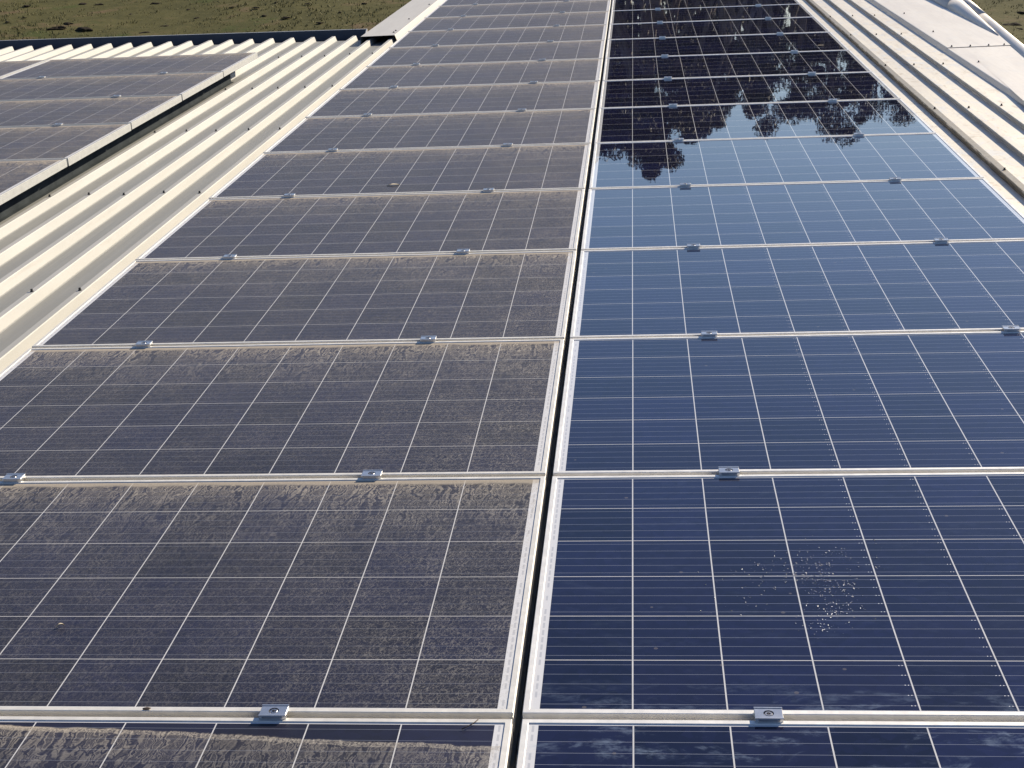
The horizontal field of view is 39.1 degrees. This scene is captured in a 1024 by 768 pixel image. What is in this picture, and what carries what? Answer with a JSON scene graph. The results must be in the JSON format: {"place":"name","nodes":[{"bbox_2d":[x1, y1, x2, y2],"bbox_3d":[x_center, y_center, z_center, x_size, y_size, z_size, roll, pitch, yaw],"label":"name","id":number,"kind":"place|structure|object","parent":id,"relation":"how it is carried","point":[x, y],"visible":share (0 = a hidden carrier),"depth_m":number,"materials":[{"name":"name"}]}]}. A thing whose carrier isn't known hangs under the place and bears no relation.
{"place":"outdoors","nodes":[
{"label":"outdoors","id":0,"kind":"place"},
{"bbox_2d":[0,0,1023,44],"bbox_3d":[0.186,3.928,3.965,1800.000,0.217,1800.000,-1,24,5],"label":"ground","id":1,"kind":"structure","parent":0,"point":[166,15],"depth_m":30.91,"materials":[{"name":"green plant"}]},
{"bbox_2d":[75,27,92,31],"bbox_3d":[-8.970,-7.442,30.212,0.486,0.077,0.293,11,28,29],"label":"dung clod","id":2,"kind":"object","parent":1,"relation":"on","point":[82,29],"visible":1,"depth_m":30.12,"materials":[{"name":"brown soil"}]},
{"bbox_2d":[0,0,1023,767],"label":"farm shed","id":3,"kind":"structure","parent":1,"relation":"on","point":[950,72],"depth_m":8.51,"materials":[{"name":"paint"}]},
{"bbox_2d":[0,74,232,221],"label":"cable duct","id":4,"kind":"object","parent":3,"relation":"on","point":[21,201],"visible":0.6,"depth_m":8.14,"materials":[{"name":"metal"}]},
{"bbox_3d":[0.103,-1.642,8.596,0.040,0.081,15.151,-1,20,5],"label":"rail","id":5,"kind":"object","parent":3,"relation":"attached to","visible":0},
{"bbox_2d":[0,716,512,767],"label":"solar panel","id":6,"kind":"object","parent":5,"relation":"on","point":[111,742],"visible":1,"depth_m":2.40,"materials":[{"name":"grey glass"}]},
{"bbox_2d":[0,476,545,732],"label":"solar panel","id":7,"kind":"object","parent":5,"relation":"on","point":[399,598],"visible":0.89,"depth_m":2.88,"materials":[{"name":"grey glass"}]},
{"bbox_2d":[258,704,288,719],"bbox_3d":[-0.409,0.564,2.476,0.047,0.009,0.035,-1,20,5],"label":"panel clamp","id":8,"kind":"object","parent":7,"relation":"attached to","point":[274,711],"visible":1,"depth_m":2.47,"materials":[{"name":"metal"}]},
{"bbox_2d":[32,251,576,349],"bbox_3d":[-0.625,-0.282,4.851,1.650,0.041,0.980,-1,21,5],"label":"solar panel","id":9,"kind":"object","parent":5,"relation":"on","point":[392,298],"visible":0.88,"depth_m":4.78,"materials":[{"name":"grey glass"}]},
{"bbox_2d":[134,341,152,346],"bbox_3d":[-1.128,-0.123,4.418,0.047,0.009,0.035,-1,20,4],"label":"panel clamp","id":10,"kind":"object","parent":9,"relation":"attached to","point":[143,343],"visible":1,"depth_m":4.41,"materials":[{"name":"metal"}]},
{"bbox_2d":[420,335,436,341],"bbox_3d":[-0.252,-0.136,4.340,0.047,0.009,0.035,-1,20,4],"label":"panel clamp","id":11,"kind":"object","parent":9,"relation":"attached to","point":[428,338],"visible":1,"depth_m":4.33,"materials":[{"name":"metal"}]},
{"bbox_2d":[263,109,595,152],"bbox_3d":[-0.393,-1.331,7.647,1.650,0.040,0.980,-1,20,5],"label":"solar panel","id":12,"kind":"object","parent":5,"relation":"on","point":[472,129],"visible":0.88,"depth_m":7.60,"materials":[{"name":"grey glass"}]},
{"bbox_2d":[305,81,599,117],"bbox_3d":[-0.315,-1.681,8.579,1.650,0.040,0.980,-1,20,5],"label":"solar panel","id":13,"kind":"object","parent":5,"relation":"on","point":[462,99],"visible":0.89,"depth_m":8.54,"materials":[{"name":"grey glass"}]},
{"bbox_2d":[340,58,602,88],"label":"solar panel","id":14,"kind":"object","parent":5,"relation":"on","point":[546,71],"visible":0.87,"depth_m":9.48,"materials":[{"name":"grey glass"}]},
{"bbox_2d":[389,24,607,47],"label":"solar panel","id":15,"kind":"object","parent":5,"relation":"on","point":[502,35],"visible":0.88,"depth_m":11.35,"materials":[{"name":"grey glass"}]},
{"bbox_2d":[408,11,608,31],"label":"solar panel","id":16,"kind":"object","parent":5,"relation":"on","point":[514,21],"visible":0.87,"depth_m":12.29,"materials":[{"name":"grey glass"}]},
{"bbox_2d":[424,0,610,17],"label":"solar panel","id":17,"kind":"object","parent":5,"relation":"on","point":[522,8],"visible":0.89,"depth_m":13.22,"materials":[{"name":"grey glass"}]},
{"bbox_3d":[0.937,-1.655,8.522,0.040,0.081,15.151,-1,20,5],"label":"rail","id":18,"kind":"object","parent":3,"relation":"attached to","visible":0},
{"bbox_2d":[603,50,871,80],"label":"solar panel","id":19,"kind":"object","parent":18,"relation":"on","point":[732,65],"visible":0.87,"depth_m":9.33,"materials":[{"name":"black glass"}]},
{"bbox_2d":[599,72,900,107],"bbox_3d":[1.346,-1.705,8.431,1.650,0.040,0.980,-1,20,5],"label":"solar panel","id":20,"kind":"object","parent":18,"relation":"on","point":[749,89],"visible":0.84,"depth_m":8.39,"materials":[{"name":"black glass"}]},
{"bbox_2d":[516,719,1023,767],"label":"solar panel","id":21,"kind":"object","parent":18,"relation":"on","point":[558,743],"visible":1,"depth_m":2.33,"materials":[{"name":"blue glass"}]},
{"bbox_2d":[589,133,983,188],"bbox_3d":[1.191,-1.006,6.567,1.650,0.040,0.980,-1,21,5],"label":"solar panel","id":22,"kind":"object","parent":18,"relation":"on","point":[922,156],"visible":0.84,"depth_m":6.51,"materials":[{"name":"blue glass"}]},
{"bbox_2d":[680,183,690,186],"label":"panel clamp","id":23,"kind":"object","parent":22,"relation":"attached to","point":[684,184],"visible":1,"depth_m":6.12,"materials":[{"name":"metal"}]},
{"bbox_2d":[889,177,901,180],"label":"panel clamp","id":24,"kind":"object","parent":22,"relation":"attached to","point":[895,179],"visible":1,"depth_m":6.04,"materials":[{"name":"metal"}]},
{"bbox_2d":[570,240,1023,338],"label":"solar panel","id":25,"kind":"object","parent":18,"relation":"on","point":[963,286],"visible":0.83,"depth_m":4.66,"materials":[{"name":"blue glass"}]},
{"bbox_2d":[701,331,716,336],"bbox_3d":[0.584,-0.148,4.265,0.047,0.009,0.035,-1,21,6],"label":"panel clamp","id":26,"kind":"object","parent":25,"relation":"attached to","point":[708,333],"visible":1,"depth_m":4.25,"materials":[{"name":"metal"}]},
{"bbox_2d":[1002,325,1020,331],"bbox_3d":[1.451,-0.161,4.188,0.047,0.009,0.035,-1,20,4],"label":"panel clamp","id":27,"kind":"object","parent":25,"relation":"attached to","point":[1011,328],"visible":1,"depth_m":4.18,"materials":[{"name":"metal"}]},
{"bbox_2d":[581,178,1023,250],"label":"solar panel","id":28,"kind":"object","parent":18,"relation":"on","point":[902,211],"visible":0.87,"depth_m":5.58,"materials":[{"name":"blue glass"}]},
{"bbox_2d":[687,243,699,247],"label":"panel clamp","id":29,"kind":"object","parent":28,"relation":"attached to","point":[694,245],"visible":1,"depth_m":5.19,"materials":[{"name":"metal"}]},
{"bbox_2d":[934,238,948,242],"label":"panel clamp","id":30,"kind":"object","parent":28,"relation":"attached to","point":[939,240],"visible":1,"depth_m":5.11,"materials":[{"name":"metal"}]},
{"bbox_3d":[1.807,-1.667,8.445,0.040,0.081,15.151,-1,20,5],"label":"rail","id":31,"kind":"object","parent":3,"relation":"attached to","visible":0},
{"bbox_2d":[611,0,800,10],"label":"solar panel","id":32,"kind":"object","parent":31,"relation":"on","point":[618,5],"visible":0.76,"depth_m":12.92,"materials":[{"name":"black glass"}]},
{"bbox_2d":[610,4,814,23],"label":"solar panel","id":33,"kind":"object","parent":31,"relation":"on","point":[709,13],"visible":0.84,"depth_m":12.13,"materials":[{"name":"black glass"}]},
{"bbox_2d":[608,17,829,39],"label":"solar panel","id":34,"kind":"object","parent":31,"relation":"on","point":[721,27],"visible":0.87,"depth_m":11.20,"materials":[{"name":"black glass"}]},
{"bbox_2d":[605,32,848,57],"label":"solar panel","id":35,"kind":"object","parent":31,"relation":"on","point":[706,45],"visible":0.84,"depth_m":10.27,"materials":[{"name":"black glass"}]},
{"bbox_2d":[594,99,935,143],"bbox_3d":[1.267,-1.356,7.499,1.650,0.041,0.980,-1,20,5],"label":"solar panel","id":36,"kind":"object","parent":31,"relation":"on","point":[771,120],"visible":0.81,"depth_m":7.46,"materials":[{"name":"blue glass"}]},
{"bbox_2d":[674,138,683,140],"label":"panel clamp","id":37,"kind":"object","parent":36,"relation":"attached to","point":[678,139],"visible":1,"depth_m":7.05,"materials":[{"name":"metal"}]},
{"bbox_2d":[522,472,1023,721],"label":"solar panel","id":38,"kind":"object","parent":31,"relation":"on","point":[625,627],"visible":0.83,"depth_m":2.78,"materials":[{"name":"blue glass"}]},
{"bbox_2d":[754,707,783,722],"bbox_3d":[0.427,0.551,2.401,0.047,0.009,0.035,-1,20,5],"label":"panel clamp","id":39,"kind":"object","parent":38,"relation":"attached to","point":[768,714],"visible":1,"depth_m":2.40,"materials":[{"name":"metal"}]},
{"bbox_2d":[700,535,917,638],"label":"water droplets","id":40,"kind":"object","parent":38,"relation":"on","point":[816,587],"visible":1,"depth_m":2.82,"materials":[{"name":"clear liquid"}]},
{"bbox_2d":[553,331,1023,475],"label":"solar panel","id":41,"kind":"object","parent":31,"relation":"on","point":[942,402],"visible":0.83,"depth_m":3.72,"materials":[{"name":"blue glass"}]},
{"bbox_2d":[718,466,739,475],"bbox_3d":[0.502,0.201,3.334,0.047,0.009,0.035,-1,20,5],"label":"panel clamp","id":42,"kind":"object","parent":41,"relation":"attached to","point":[728,470],"visible":1,"depth_m":3.33,"materials":[{"name":"metal"}]},
{"bbox_3d":[-0.771,-1.629,8.674,0.040,0.081,15.151,-1,20,5],"label":"rail","id":43,"kind":"object","parent":3,"relation":"attached to","visible":0},
{"bbox_2d":[0,339,563,485],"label":"solar panel","id":44,"kind":"object","parent":43,"relation":"on","point":[485,408],"visible":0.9,"depth_m":3.85,"materials":[{"name":"grey glass"}]},
{"bbox_2d":[1,473,25,481],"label":"panel clamp","id":45,"kind":"object","parent":44,"relation":"attached to","point":[14,477],"visible":1,"depth_m":3.48,"materials":[{"name":"metal"}]},
{"bbox_2d":[361,470,382,478],"bbox_3d":[-0.331,0.214,3.408,0.047,0.009,0.035,-1,20,5],"label":"panel clamp","id":46,"kind":"object","parent":44,"relation":"attached to","point":[371,474],"visible":1,"depth_m":3.40,"materials":[{"name":"metal"}]},
{"bbox_2d":[135,189,584,259],"bbox_3d":[-0.549,-0.631,5.783,1.650,0.040,0.980,-1,20,5],"label":"solar panel","id":47,"kind":"object","parent":43,"relation":"on","point":[453,222],"visible":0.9,"depth_m":5.72,"materials":[{"name":"grey glass"}]},
{"bbox_2d":[223,254,236,258],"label":"panel clamp","id":48,"kind":"object","parent":47,"relation":"attached to","point":[229,256],"visible":1,"depth_m":5.34,"materials":[{"name":"metal"}]},
{"bbox_2d":[456,249,469,253],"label":"panel clamp","id":49,"kind":"object","parent":47,"relation":"attached to","point":[462,251],"visible":1,"depth_m":5.26,"materials":[{"name":"metal"}]},
{"bbox_2d":[209,143,590,198],"bbox_3d":[-0.471,-0.981,6.715,1.650,0.040,0.980,-1,20,5],"label":"solar panel","id":50,"kind":"object","parent":43,"relation":"on","point":[447,170],"visible":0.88,"depth_m":6.66,"materials":[{"name":"grey glass"}]},
{"bbox_2d":[283,193,294,196],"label":"panel clamp","id":51,"kind":"object","parent":50,"relation":"attached to","point":[289,195],"visible":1,"depth_m":6.27,"materials":[{"name":"metal"}]},
{"bbox_2d":[483,188,493,191],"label":"panel clamp","id":52,"kind":"object","parent":50,"relation":"attached to","point":[488,189],"visible":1,"depth_m":6.19,"materials":[{"name":"metal"}]},
{"bbox_2d":[366,40,604,66],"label":"solar panel","id":53,"kind":"object","parent":43,"relation":"on","point":[506,52],"visible":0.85,"depth_m":10.41,"materials":[{"name":"grey glass"}]},
{"bbox_2d":[438,0,585,5],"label":"solar panel","id":54,"kind":"object","parent":43,"relation":"on","point":[455,2],"visible":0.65,"depth_m":13.90,"materials":[{"name":"grey glass"}]},
{"bbox_3d":[-2.618,-1.433,8.383,0.040,0.081,6.281,-1,20,5],"label":"rail","id":55,"kind":"object","parent":3,"relation":"attached to","visible":0},
{"bbox_2d":[0,159,66,204],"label":"solar panel","id":56,"kind":"object","parent":55,"relation":"on","point":[17,177],"visible":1,"depth_m":7.05,"materials":[{"name":"grey glass"}]},
{"bbox_2d":[0,52,257,78],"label":"solar panel","id":57,"kind":"object","parent":55,"relation":"on","point":[226,64],"visible":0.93,"depth_m":10.65,"materials":[{"name":"grey glass"}]},
{"bbox_3d":[-3.507,-1.427,8.481,0.040,0.081,6.321,-1,20,5],"label":"rail","id":58,"kind":"object","parent":3,"relation":"attached to","visible":0},
{"bbox_2d":[0,123,130,165],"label":"solar panel","id":59,"kind":"object","parent":58,"relation":"on","point":[71,144],"visible":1,"depth_m":7.86,"materials":[{"name":"grey glass"}]},
{"bbox_2d":[0,95,181,128],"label":"solar panel","id":60,"kind":"object","parent":58,"relation":"on","point":[135,111],"visible":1,"depth_m":8.79,"materials":[{"name":"grey glass"}]},
{"bbox_2d":[0,72,222,100],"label":"solar panel","id":61,"kind":"object","parent":58,"relation":"on","point":[185,85],"visible":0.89,"depth_m":9.73,"materials":[{"name":"grey glass"}]},
{"bbox_3d":[-4.306,-1.408,8.533,0.040,0.081,6.281,-1,20,5],"label":"rail","id":62,"kind":"object","parent":3,"relation":"attached to","visible":0},
{"bbox_2d":[0,60,46,77],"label":"solar panel","id":63,"kind":"object","parent":62,"relation":"on","point":[8,68],"visible":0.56,"depth_m":10.96,"materials":[{"name":"grey glass"}]},
{"bbox_2d":[1002,22,1021,25],"bbox_3d":[8.985,-6.468,25.936,0.350,0.064,0.243,-8,25,-10],"label":"dung clod","id":64,"kind":"object","parent":1,"relation":"on","point":[1013,24],"visible":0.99,"depth_m":25.89,"materials":[{"name":"brown soil"}]}
]}

